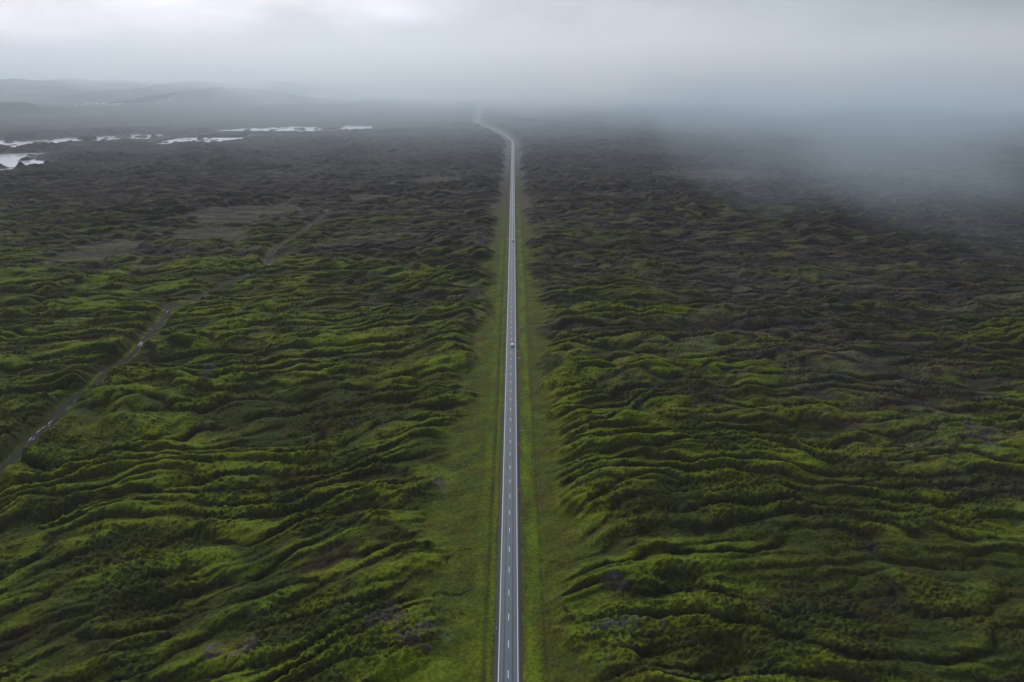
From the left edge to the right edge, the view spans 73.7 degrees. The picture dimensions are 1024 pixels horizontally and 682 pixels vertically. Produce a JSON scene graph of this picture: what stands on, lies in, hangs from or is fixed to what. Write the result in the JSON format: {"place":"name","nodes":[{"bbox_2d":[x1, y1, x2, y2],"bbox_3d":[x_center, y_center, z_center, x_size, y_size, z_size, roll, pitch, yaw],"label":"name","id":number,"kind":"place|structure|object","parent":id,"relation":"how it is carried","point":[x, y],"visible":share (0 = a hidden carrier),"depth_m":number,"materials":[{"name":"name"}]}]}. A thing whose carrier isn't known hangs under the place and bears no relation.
{"place":"outdoors","nodes":[
{"label":"outdoors","id":0,"kind":"place"},
{"bbox_2d":[0,153,43,169],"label":"lake","id":1,"kind":"structure","parent":0,"point":[9,160],"depth_m":1481.94,"materials":[{"name":"grey liquid"}]},
{"bbox_2d":[0,102,107,117],"bbox_3d":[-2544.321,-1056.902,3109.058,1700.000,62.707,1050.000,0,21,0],"label":"hill","id":2,"kind":"structure","parent":0,"point":[19,110],"depth_m":3005.43,"materials":[{"name":"grey plant"}]},
{"bbox_2d":[0,134,182,146],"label":"river","id":3,"kind":"structure","parent":0,"point":[55,140],"depth_m":1933.34,"materials":[{"name":"grey liquid"}]},
{"bbox_2d":[0,275,247,474],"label":"dirt track","id":4,"kind":"structure","parent":0,"point":[18,453],"depth_m":391.01,"materials":[{"name":"grey soil"}]},
{"bbox_2d":[0,78,404,105],"bbox_3d":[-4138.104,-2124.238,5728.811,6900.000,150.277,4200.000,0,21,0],"label":"hills","id":5,"kind":"structure","parent":0,"point":[194,93],"depth_m":5128.47,"materials":[{"name":"grey plant"}]},
{"bbox_2d":[98,92,180,103],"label":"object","id":6,"kind":"object","parent":5,"relation":"on","point":[148,98],"visible":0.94,"depth_m":4438.44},
{"bbox_2d":[150,131,277,143],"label":"lake","id":7,"kind":"structure","parent":0,"point":[220,139],"depth_m":1994.08,"materials":[{"name":"grey liquid"}]},
{"bbox_2d":[183,127,341,137],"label":"pond","id":8,"kind":"structure","parent":0,"point":[280,129],"depth_m":2280.69,"materials":[{"name":"grey liquid"}]},
{"bbox_2d":[267,209,328,263],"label":"dirt track","id":9,"kind":"structure","parent":0,"point":[268,259],"depth_m":764.92,"materials":[{"name":"grey soil"}]},
{"bbox_2d":[321,125,370,129],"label":"pond","id":10,"kind":"structure","parent":0,"point":[354,127],"depth_m":2410.61,"materials":[{"name":"grey liquid"}]},
{"bbox_2d":[476,103,518,681],"bbox_3d":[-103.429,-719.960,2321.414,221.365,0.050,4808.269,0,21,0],"label":"road","id":11,"kind":"structure","parent":0,"point":[508,658],"depth_m":292.76,"materials":[{"name":"grey asphalt"}]},
{"bbox_2d":[476,103,511,681],"bbox_3d":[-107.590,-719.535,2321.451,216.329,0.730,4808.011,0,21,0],"label":"road shoulder","id":12,"kind":"object","parent":11,"relation":"attached to","point":[498,586],"visible":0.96,"depth_m":295.08},
{"bbox_2d":[478,115,512,647],"bbox_3d":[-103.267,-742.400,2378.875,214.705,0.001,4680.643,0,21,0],"label":"line","id":13,"kind":"object","parent":11,"relation":"on","point":[510,429],"visible":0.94,"depth_m":354.26,"materials":[{"name":"paint"}]},
{"bbox_2d":[480,104,511,680],"bbox_3d":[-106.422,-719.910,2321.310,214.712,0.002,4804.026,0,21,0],"label":"edge line","id":14,"kind":"object","parent":11,"relation":"on","point":[503,479],"visible":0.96,"depth_m":289.76,"materials":[{"name":"paint"}]},
{"bbox_2d":[478,105,522,681],"bbox_3d":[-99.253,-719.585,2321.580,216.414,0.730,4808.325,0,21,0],"label":"road shoulder","id":15,"kind":"object","parent":11,"relation":"attached to","point":[519,589],"visible":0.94,"depth_m":298.10},
{"bbox_2d":[509,137,517,644],"bbox_3d":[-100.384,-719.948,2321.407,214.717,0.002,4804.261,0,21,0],"label":"edge line","id":16,"kind":"object","parent":11,"relation":"on","point":[516,477],"visible":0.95,"depth_m":308.88,"materials":[{"name":"paint"}]},
{"bbox_2d":[0,84,1023,681],"bbox_3d":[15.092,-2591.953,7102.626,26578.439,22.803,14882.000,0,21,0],"label":"ground","id":17,"kind":"structure","parent":0,"point":[770,368],"depth_m":395.45,"materials":[{"name":"green plant"}]},
{"bbox_2d":[0,0,1023,83],"label":"sky","id":18,"kind":"structure","parent":0,"point":[140,41],"materials":[{"name":"grey"}]}
]}

